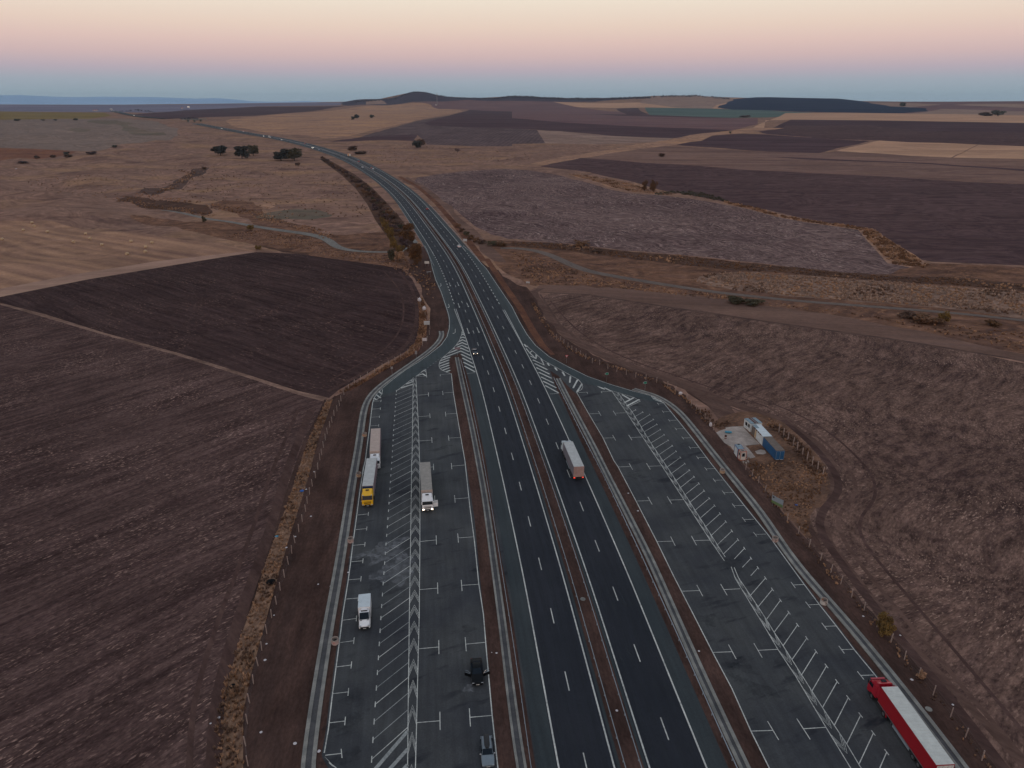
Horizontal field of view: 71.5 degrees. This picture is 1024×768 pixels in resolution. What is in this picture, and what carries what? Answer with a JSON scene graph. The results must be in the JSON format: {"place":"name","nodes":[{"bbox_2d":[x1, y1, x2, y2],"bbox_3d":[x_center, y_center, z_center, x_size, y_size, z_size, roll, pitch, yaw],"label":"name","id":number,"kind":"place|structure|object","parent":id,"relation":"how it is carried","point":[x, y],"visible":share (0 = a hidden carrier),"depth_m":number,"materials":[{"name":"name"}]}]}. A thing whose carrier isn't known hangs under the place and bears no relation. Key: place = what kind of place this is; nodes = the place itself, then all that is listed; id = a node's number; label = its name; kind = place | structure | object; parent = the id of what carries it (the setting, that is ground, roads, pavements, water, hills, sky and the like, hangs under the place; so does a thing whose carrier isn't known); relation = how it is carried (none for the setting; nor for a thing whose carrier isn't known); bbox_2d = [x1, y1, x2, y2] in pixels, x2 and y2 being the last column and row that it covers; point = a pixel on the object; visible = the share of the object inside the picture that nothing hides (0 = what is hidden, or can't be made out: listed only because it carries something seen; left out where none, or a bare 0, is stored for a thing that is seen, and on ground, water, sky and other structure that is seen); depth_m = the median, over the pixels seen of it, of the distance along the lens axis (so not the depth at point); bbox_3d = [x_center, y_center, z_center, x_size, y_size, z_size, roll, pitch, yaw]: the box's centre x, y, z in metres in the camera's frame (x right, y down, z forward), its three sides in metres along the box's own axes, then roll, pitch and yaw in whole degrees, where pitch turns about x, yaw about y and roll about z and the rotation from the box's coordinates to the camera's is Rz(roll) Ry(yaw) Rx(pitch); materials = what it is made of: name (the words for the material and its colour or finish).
{"place":"outdoors","nodes":[
{"label":"outdoors","id":0,"kind":"place"},
{"bbox_2d":[28,164,365,220],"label":"rough grass","id":1,"kind":"structure","parent":0,"point":[227,191],"depth_m":730.04,"materials":[{"name":"plant"}]},
{"bbox_2d":[212,399,332,767],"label":"tall grass","id":2,"kind":"structure","parent":0,"point":[243,657],"depth_m":123.79,"materials":[{"name":"plant"}]},
{"bbox_2d":[162,210,387,252],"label":"farm track","id":3,"kind":"structure","parent":0,"point":[331,242],"depth_m":500.37,"materials":[{"name":"soil"}]},
{"bbox_2d":[338,297,426,392],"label":"tall grass","id":4,"kind":"structure","parent":0,"point":[421,315],"depth_m":269.26,"materials":[{"name":"plant"}]},
{"bbox_2d":[365,146,555,167],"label":"rough grass","id":5,"kind":"structure","parent":0,"point":[447,156],"depth_m":1060.33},
{"bbox_2d":[449,353,535,767],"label":"island","id":6,"kind":"structure","parent":0,"point":[504,744],"depth_m":129.36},
{"bbox_2d":[455,357,526,767],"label":"drainage channel","id":7,"kind":"object","parent":6,"relation":"on","point":[519,753],"visible":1,"depth_m":130.47,"materials":[{"name":"concrete"}]},
{"bbox_2d":[461,361,531,767],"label":"guardrail","id":8,"kind":"object","parent":6,"relation":"on","point":[504,587],"visible":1,"depth_m":131.25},
{"bbox_2d":[0,92,1023,767],"bbox_3d":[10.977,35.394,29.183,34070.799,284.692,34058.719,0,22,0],"label":"ground","id":9,"kind":"structure","parent":0,"point":[172,390],"depth_m":265.06,"materials":[{"name":"brown soil"}]},
{"bbox_2d":[112,111,155,117],"bbox_3d":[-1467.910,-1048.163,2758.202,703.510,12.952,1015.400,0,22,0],"label":"motorway","id":10,"kind":"structure","parent":9,"relation":"on","point":[132,114],"depth_m":2655.15,"materials":[{"name":"asphalt"}]},
{"bbox_2d":[113,197,215,215],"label":"scrub","id":11,"kind":"object","parent":9,"relation":"on","point":[171,208],"visible":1,"depth_m":627.22,"materials":[{"name":"brown plant"}]},
{"bbox_2d":[136,191,200,202],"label":"scrub","id":12,"kind":"object","parent":9,"relation":"on","point":[164,198],"visible":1,"depth_m":663.42,"materials":[{"name":"brown plant"}]},
{"bbox_2d":[157,170,195,192],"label":"scrub","id":13,"kind":"object","parent":9,"relation":"on","point":[186,175],"visible":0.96,"depth_m":788.00,"materials":[{"name":"brown plant"}]},
{"bbox_2d":[210,145,226,155],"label":"oak tree","id":14,"kind":"object","parent":9,"relation":"on","point":[220,149],"visible":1,"depth_m":1055.88,"materials":[{"name":"green plant"}]},
{"bbox_2d":[233,145,249,158],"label":"oak tree","id":15,"kind":"object","parent":9,"relation":"on","point":[242,151],"visible":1,"depth_m":994.32,"materials":[{"name":"green plant"}]},
{"bbox_2d":[206,203,280,219],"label":"scrub","id":16,"kind":"object","parent":9,"relation":"on","point":[240,211],"visible":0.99,"depth_m":591.98,"materials":[{"name":"brown plant"}]},
{"bbox_2d":[247,144,258,155],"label":"oak tree","id":17,"kind":"object","parent":9,"relation":"on","point":[253,150],"visible":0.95,"depth_m":1043.28,"materials":[{"name":"green plant"}]},
{"bbox_2d":[266,579,275,584],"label":"bin bag","id":18,"kind":"object","parent":9,"relation":"on","point":[270,581],"visible":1,"depth_m":136.35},
{"bbox_2d":[273,148,287,160],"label":"oak tree","id":19,"kind":"object","parent":9,"relation":"on","point":[282,153],"visible":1,"depth_m":983.34,"materials":[{"name":"green plant"}]},
{"bbox_2d":[253,216,333,237],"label":"scrub","id":20,"kind":"object","parent":9,"relation":"on","point":[263,219],"visible":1,"depth_m":524.90,"materials":[{"name":"brown plant"}]},
{"bbox_2d":[286,147,301,160],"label":"oak tree","id":21,"kind":"object","parent":9,"relation":"on","point":[294,152],"visible":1,"depth_m":982.85,"materials":[{"name":"green plant"}]},
{"bbox_2d":[229,230,435,294],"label":"scrub","id":22,"kind":"object","parent":9,"relation":"on","point":[284,238],"visible":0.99,"depth_m":431.37,"materials":[{"name":"brown plant"}]},
{"bbox_2d":[331,636,338,645],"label":"concrete ring","id":23,"kind":"object","parent":9,"relation":"on","point":[334,640],"visible":1,"depth_m":121.18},
{"bbox_2d":[243,300,429,765],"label":"wire fence","id":24,"kind":"object","parent":9,"relation":"on","point":[294,542],"visible":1,"depth_m":145.59,"materials":[{"name":"metal"}]},
{"bbox_2d":[347,536,353,542],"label":"concrete ring","id":25,"kind":"object","parent":9,"relation":"on","point":[350,539],"visible":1,"depth_m":149.13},
{"bbox_2d":[347,146,357,149],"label":"bush","id":26,"kind":"object","parent":9,"relation":"on","point":[352,148],"visible":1,"depth_m":1148.93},
{"bbox_2d":[380,216,385,226],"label":"poplar tree","id":27,"kind":"object","parent":9,"relation":"on","point":[382,220],"visible":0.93,"depth_m":517.32,"materials":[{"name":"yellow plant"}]},
{"bbox_2d":[383,221,389,231],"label":"poplar tree","id":28,"kind":"object","parent":9,"relation":"on","point":[386,225],"visible":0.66,"depth_m":495.23,"materials":[{"name":"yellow plant"}]},
{"bbox_2d":[386,226,393,237],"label":"poplar tree","id":29,"kind":"object","parent":9,"relation":"on","point":[389,233],"visible":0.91,"depth_m":467.79,"materials":[{"name":"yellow plant"}]},
{"bbox_2d":[387,248,395,260],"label":"poplar tree","id":30,"kind":"object","parent":9,"relation":"on","point":[391,254],"visible":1,"depth_m":413.76,"materials":[{"name":"green plant"}]},
{"bbox_2d":[389,236,397,247],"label":"poplar tree","id":31,"kind":"object","parent":9,"relation":"on","point":[393,242],"visible":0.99,"depth_m":443.78,"materials":[{"name":"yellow plant"}]},
{"bbox_2d":[394,251,404,260],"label":"poplar tree","id":32,"kind":"object","parent":9,"relation":"on","point":[399,255],"visible":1,"depth_m":412.43,"materials":[{"name":"brown plant"}]},
{"bbox_2d":[396,244,404,251],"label":"poplar tree","id":33,"kind":"object","parent":9,"relation":"on","point":[400,247],"visible":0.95,"depth_m":433.14,"materials":[{"name":"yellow plant"}]},
{"bbox_2d":[399,235,408,248],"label":"tree","id":34,"kind":"object","parent":9,"relation":"on","point":[404,242],"visible":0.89,"depth_m":444.18,"materials":[{"name":"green plant"}]},
{"bbox_2d":[397,223,415,241],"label":"willow tree","id":35,"kind":"object","parent":9,"relation":"on","point":[407,232],"visible":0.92,"depth_m":464.98,"materials":[{"name":"orange plant"}]},
{"bbox_2d":[407,243,422,265],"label":"willow tree","id":36,"kind":"object","parent":9,"relation":"on","point":[415,254],"visible":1,"depth_m":399.27,"materials":[{"name":"orange plant"}]},
{"bbox_2d":[375,259,458,397],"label":"exit ramp","id":37,"kind":"structure","parent":9,"relation":"on","point":[449,343],"depth_m":255.67,"materials":[{"name":"asphalt"}]},
{"bbox_2d":[412,140,421,147],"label":"bush","id":38,"kind":"object","parent":9,"relation":"on","point":[417,144],"visible":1,"depth_m":1190.97,"materials":[{"name":"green plant"}]},
{"bbox_2d":[196,123,643,767],"bbox_3d":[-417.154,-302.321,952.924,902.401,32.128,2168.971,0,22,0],"label":"median strip","id":39,"kind":"object","parent":9,"relation":"on","point":[610,689],"visible":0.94,"depth_m":139.47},
{"bbox_2d":[277,138,625,767],"bbox_3d":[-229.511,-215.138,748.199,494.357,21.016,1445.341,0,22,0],"label":"guardrail","id":40,"kind":"object","parent":39,"relation":"on","point":[549,507],"visible":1,"depth_m":149.73,"materials":[{"name":"metal"}]},
{"bbox_2d":[293,141,641,767],"bbox_3d":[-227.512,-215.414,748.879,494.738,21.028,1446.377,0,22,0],"label":"guardrail","id":41,"kind":"object","parent":39,"relation":"on","point":[560,510],"visible":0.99,"depth_m":150.67,"materials":[{"name":"metal"}]},
{"bbox_2d":[353,91,501,101],"bbox_3d":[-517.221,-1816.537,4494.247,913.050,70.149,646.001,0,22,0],"label":"distant wood","id":42,"kind":"object","parent":9,"relation":"on","point":[430,94],"visible":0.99,"depth_m":4481.94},
{"bbox_2d":[322,255,536,767],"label":"parking lot","id":43,"kind":"structure","parent":9,"relation":"on","point":[451,615],"depth_m":129.89,"materials":[{"name":"asphalt"}]},
{"bbox_2d":[357,593,371,628],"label":"box van","id":44,"kind":"object","parent":43,"relation":"on","point":[364,607],"visible":1,"depth_m":125.77,"materials":[{"name":"white paint"}]},
{"bbox_2d":[362,458,377,505],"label":"articulated lorry","id":45,"kind":"object","parent":43,"relation":"on","point":[369,481],"visible":1,"depth_m":165.78,"materials":[{"name":"metal"}]},
{"bbox_2d":[301,331,443,767],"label":"drainage channel","id":46,"kind":"object","parent":43,"relation":"on","point":[309,752],"visible":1,"depth_m":132.19,"materials":[{"name":"concrete"}]},
{"bbox_2d":[370,428,380,468],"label":"articulated lorry","id":47,"kind":"object","parent":43,"relation":"on","point":[375,443],"visible":0.8,"depth_m":183.23,"materials":[{"name":"metal"}]},
{"bbox_2d":[373,359,438,767],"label":"worn marking","id":48,"kind":"object","parent":43,"relation":"on","point":[389,752],"visible":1,"depth_m":106.05,"materials":[{"name":"paint"}]},
{"bbox_2d":[420,462,437,510],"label":"articulated lorry","id":49,"kind":"object","parent":43,"relation":"on","point":[428,503],"visible":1,"depth_m":162.35,"materials":[{"name":"metal"}]},
{"bbox_2d":[465,658,489,684],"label":"car","id":50,"kind":"object","parent":43,"relation":"on","point":[476,674],"visible":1,"depth_m":114.01,"materials":[{"name":"black metal"}]},
{"bbox_2d":[480,734,494,766],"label":"car","id":51,"kind":"object","parent":43,"relation":"on","point":[487,750],"visible":1,"depth_m":99.92,"materials":[{"name":"silver metal"}]},
{"bbox_2d":[324,245,888,767],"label":"parking marking","id":52,"kind":"object","parent":43,"relation":"on","point":[650,529],"visible":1,"depth_m":136.01,"materials":[{"name":"paint"}]},
{"bbox_2d":[194,123,727,767],"bbox_3d":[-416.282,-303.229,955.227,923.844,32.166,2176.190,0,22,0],"label":"motorway","id":53,"kind":"structure","parent":9,"relation":"on","point":[664,709],"depth_m":138.91,"materials":[{"name":"asphalt"}]},
{"bbox_2d":[560,440,583,478],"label":"articulated lorry","id":54,"kind":"object","parent":53,"relation":"on","point":[572,458],"visible":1,"depth_m":177.02,"materials":[{"name":"metal"}]},
{"bbox_2d":[573,466,583,476],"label":"rear door","id":55,"kind":"structure","parent":54,"relation":"in","point":[578,471],"depth_m":172.64,"materials":[{"name":"metal"}]},
{"bbox_2d":[496,241,506,245],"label":"verge bush","id":56,"kind":"object","parent":9,"relation":"on","point":[500,243],"visible":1,"depth_m":455.48,"materials":[{"name":"orange plant"}]},
{"bbox_2d":[475,257,661,402],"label":"entry ramp","id":57,"kind":"structure","parent":9,"relation":"on","point":[582,378],"depth_m":244.27,"materials":[{"name":"asphalt"}]},
{"bbox_2d":[501,95,649,99],"bbox_3d":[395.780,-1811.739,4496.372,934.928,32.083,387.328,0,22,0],"label":"distant wood","id":58,"kind":"object","parent":9,"relation":"on","point":[611,98],"visible":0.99,"depth_m":4461.11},
{"bbox_2d":[573,240,589,246],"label":"verge bush","id":59,"kind":"object","parent":9,"relation":"on","point":[579,243],"visible":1,"depth_m":455.62,"materials":[{"name":"brown plant"}]},
{"bbox_2d":[572,173,675,194],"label":"scrub","id":60,"kind":"object","parent":9,"relation":"on","point":[611,182],"visible":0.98,"depth_m":749.87,"materials":[{"name":"brown plant"}]},
{"bbox_2d":[556,334,714,429],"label":"wire fence","id":61,"kind":"object","parent":9,"relation":"on","point":[643,374],"visible":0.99,"depth_m":234.36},
{"bbox_2d":[642,179,647,189],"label":"poplar tree","id":62,"kind":"object","parent":9,"relation":"on","point":[644,183],"visible":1,"depth_m":711.01,"materials":[{"name":"orange plant"}]},
{"bbox_2d":[649,179,658,191],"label":"poplar tree","id":63,"kind":"object","parent":9,"relation":"on","point":[652,186],"visible":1,"depth_m":702.90,"materials":[{"name":"orange plant"}]},
{"bbox_2d":[653,95,729,98],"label":"distant wood","id":64,"kind":"object","parent":9,"relation":"on","point":[690,96],"visible":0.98,"depth_m":4415.39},
{"bbox_2d":[655,190,728,200],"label":"scrub","id":65,"kind":"object","parent":9,"relation":"on","point":[696,194],"visible":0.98,"depth_m":684.57,"materials":[{"name":"brown plant"}]},
{"bbox_2d":[471,252,917,767],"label":"parking lot","id":66,"kind":"structure","parent":9,"relation":"on","point":[768,688],"depth_m":130.66,"materials":[{"name":"asphalt"}]},
{"bbox_2d":[632,388,968,767],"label":"drainage channel","id":67,"kind":"object","parent":66,"relation":"on","point":[883,666],"visible":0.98,"depth_m":130.73,"materials":[{"name":"concrete"}]},
{"bbox_2d":[867,677,954,767],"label":"articulated lorry","id":68,"kind":"object","parent":66,"relation":"on","point":[913,732],"visible":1,"depth_m":101.58,"materials":[{"name":"red paint"}]},
{"bbox_2d":[937,765,953,767],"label":"door panel","id":69,"kind":"structure","parent":68,"relation":"in","point":[950,766],"depth_m":94.68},
{"bbox_2d":[697,408,730,428],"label":"scrub","id":70,"kind":"object","parent":9,"relation":"on","point":[712,420],"visible":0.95,"depth_m":206.03,"materials":[{"name":"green plant"}]},
{"bbox_2d":[726,295,745,303],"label":"bush","id":71,"kind":"object","parent":9,"relation":"on","point":[734,299],"visible":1,"depth_m":325.84,"materials":[{"name":"green plant"}]},
{"bbox_2d":[716,426,759,446],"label":"concrete slab","id":72,"kind":"structure","parent":9,"relation":"on","point":[741,435],"depth_m":196.42,"materials":[{"name":"concrete"}]},
{"bbox_2d":[734,444,743,457],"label":"site kiosk","id":73,"kind":"object","parent":9,"relation":"on","point":[737,447],"visible":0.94,"depth_m":185.55,"materials":[{"name":"white paint"}]},
{"bbox_2d":[738,449,746,460],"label":"site kiosk","id":74,"kind":"object","parent":9,"relation":"on","point":[742,454],"visible":1,"depth_m":183.41,"materials":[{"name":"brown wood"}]},
{"bbox_2d":[731,446,754,458],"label":"concrete slab","id":75,"kind":"structure","parent":9,"relation":"on","point":[750,454],"depth_m":187.71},
{"bbox_2d":[743,417,761,431],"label":"site cabin","id":76,"kind":"object","parent":9,"relation":"on","point":[748,422],"visible":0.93,"depth_m":200.35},
{"bbox_2d":[744,299,765,305],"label":"bush","id":77,"kind":"object","parent":9,"relation":"on","point":[753,302],"visible":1,"depth_m":324.19,"materials":[{"name":"green plant"}]},
{"bbox_2d":[755,450,765,453],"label":"concrete slab","id":78,"kind":"structure","parent":9,"relation":"on","point":[760,451],"depth_m":187.99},
{"bbox_2d":[751,424,770,444],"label":"storage container","id":79,"kind":"object","parent":9,"relation":"on","point":[759,432],"visible":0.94,"depth_m":194.37,"materials":[{"name":"metal"}]},
{"bbox_2d":[510,252,1023,349],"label":"scrub","id":80,"kind":"object","parent":9,"relation":"on","point":[724,296],"visible":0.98,"depth_m":354.61,"materials":[{"name":"brown plant"}]},
{"bbox_2d":[511,241,1023,288],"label":"scrub","id":81,"kind":"object","parent":9,"relation":"on","point":[736,266],"visible":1,"depth_m":395.42,"materials":[{"name":"brown plant"}]},
{"bbox_2d":[762,436,784,459],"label":"storage container","id":82,"kind":"object","parent":9,"relation":"on","point":[771,445],"visible":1,"depth_m":185.33,"materials":[{"name":"blue metal"}]},
{"bbox_2d":[772,535,778,542],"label":"concrete ring","id":83,"kind":"object","parent":9,"relation":"on","point":[775,538],"visible":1,"depth_m":149.43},
{"bbox_2d":[771,495,783,508],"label":"advertising board","id":84,"kind":"object","parent":9,"relation":"on","point":[777,501],"visible":1,"depth_m":161.39,"materials":[{"name":"metal"}]},
{"bbox_2d":[744,456,821,536],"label":"scrub","id":85,"kind":"object","parent":9,"relation":"on","point":[789,482],"visible":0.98,"depth_m":171.91,"materials":[{"name":"brown plant"}]},
{"bbox_2d":[765,419,827,482],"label":"scrub","id":86,"kind":"object","parent":9,"relation":"on","point":[789,440],"visible":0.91,"depth_m":188.06,"materials":[{"name":"brown plant"}]},
{"bbox_2d":[778,424,824,473],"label":"post row","id":87,"kind":"object","parent":9,"relation":"on","point":[802,450],"visible":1,"depth_m":185.46,"materials":[{"name":"wood"}]},
{"bbox_2d":[820,597,827,605],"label":"concrete ring","id":88,"kind":"object","parent":9,"relation":"on","point":[824,601],"visible":1,"depth_m":130.82,"materials":[{"name":"concrete"}]},
{"bbox_2d":[723,200,929,267],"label":"scrub","id":89,"kind":"object","parent":9,"relation":"on","point":[887,245],"visible":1,"depth_m":461.25,"materials":[{"name":"brown plant"}]},
{"bbox_2d":[691,271,1023,316],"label":"scrub","id":90,"kind":"object","parent":9,"relation":"on","point":[882,288],"visible":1,"depth_m":347.34,"materials":[{"name":"brown plant"}]},
{"bbox_2d":[745,463,994,765],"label":"wire fence","id":91,"kind":"object","parent":9,"relation":"on","point":[878,619],"visible":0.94,"depth_m":128.01,"materials":[{"name":"metal"}]},
{"bbox_2d":[875,611,896,636],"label":"bush","id":92,"kind":"object","parent":9,"relation":"on","point":[884,623],"visible":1,"depth_m":122.37,"materials":[{"name":"yellow plant"}]},
{"bbox_2d":[897,310,916,317],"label":"bush","id":93,"kind":"object","parent":9,"relation":"on","point":[908,314],"visible":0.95,"depth_m":305.62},
{"bbox_2d":[916,670,926,678],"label":"bush","id":94,"kind":"object","parent":9,"relation":"on","point":[922,675],"visible":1,"depth_m":113.53,"materials":[{"name":"brown plant"}]},
{"bbox_2d":[912,312,945,323],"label":"bush","id":95,"kind":"object","parent":9,"relation":"on","point":[926,318],"visible":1,"depth_m":295.98,"materials":[{"name":"brown plant"}]},
{"bbox_2d":[937,311,951,322],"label":"bush","id":96,"kind":"object","parent":9,"relation":"on","point":[946,316],"visible":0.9,"depth_m":295.44,"materials":[{"name":"yellow plant"}]},
{"bbox_2d":[978,112,992,115],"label":"tree clump","id":97,"kind":"object","parent":9,"relation":"on","point":[985,113],"visible":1,"depth_m":2486.12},
{"bbox_2d":[983,319,1001,326],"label":"bush","id":98,"kind":"object","parent":9,"relation":"on","point":[995,323],"visible":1,"depth_m":293.21,"materials":[{"name":"orange plant"}]},
{"bbox_2d":[990,110,1006,114],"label":"tree clump","id":99,"kind":"object","parent":9,"relation":"on","point":[995,112],"visible":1,"depth_m":2448.36,"materials":[{"name":"green plant"}]},
{"bbox_2d":[0,0,1023,101],"label":"sky","id":100,"kind":"structure","parent":0,"point":[246,50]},
{"bbox_2d":[531,302,705,420],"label":"tall grass","id":101,"kind":"structure","parent":0,"point":[618,367],"depth_m":249.61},
{"bbox_2d":[551,371,767,767],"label":"island","id":102,"kind":"structure","parent":0,"point":[732,711],"depth_m":129.87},
{"bbox_2d":[554,378,737,767],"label":"guardrail","id":103,"kind":"object","parent":102,"relation":"on","point":[660,597],"visible":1,"depth_m":129.55,"materials":[{"name":"metal"}]},
{"bbox_2d":[556,378,750,767],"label":"drainage channel","id":104,"kind":"object","parent":102,"relation":"on","point":[726,729],"visible":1,"depth_m":128.74,"materials":[{"name":"concrete"}]},
{"bbox_2d":[500,247,1023,320],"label":"farm track","id":105,"kind":"structure","parent":0,"point":[565,262],"depth_m":346.48,"materials":[{"name":"soil"}]},
{"bbox_2d":[749,475,991,767],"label":"tall grass","id":106,"kind":"structure","parent":0,"point":[920,682],"depth_m":130.56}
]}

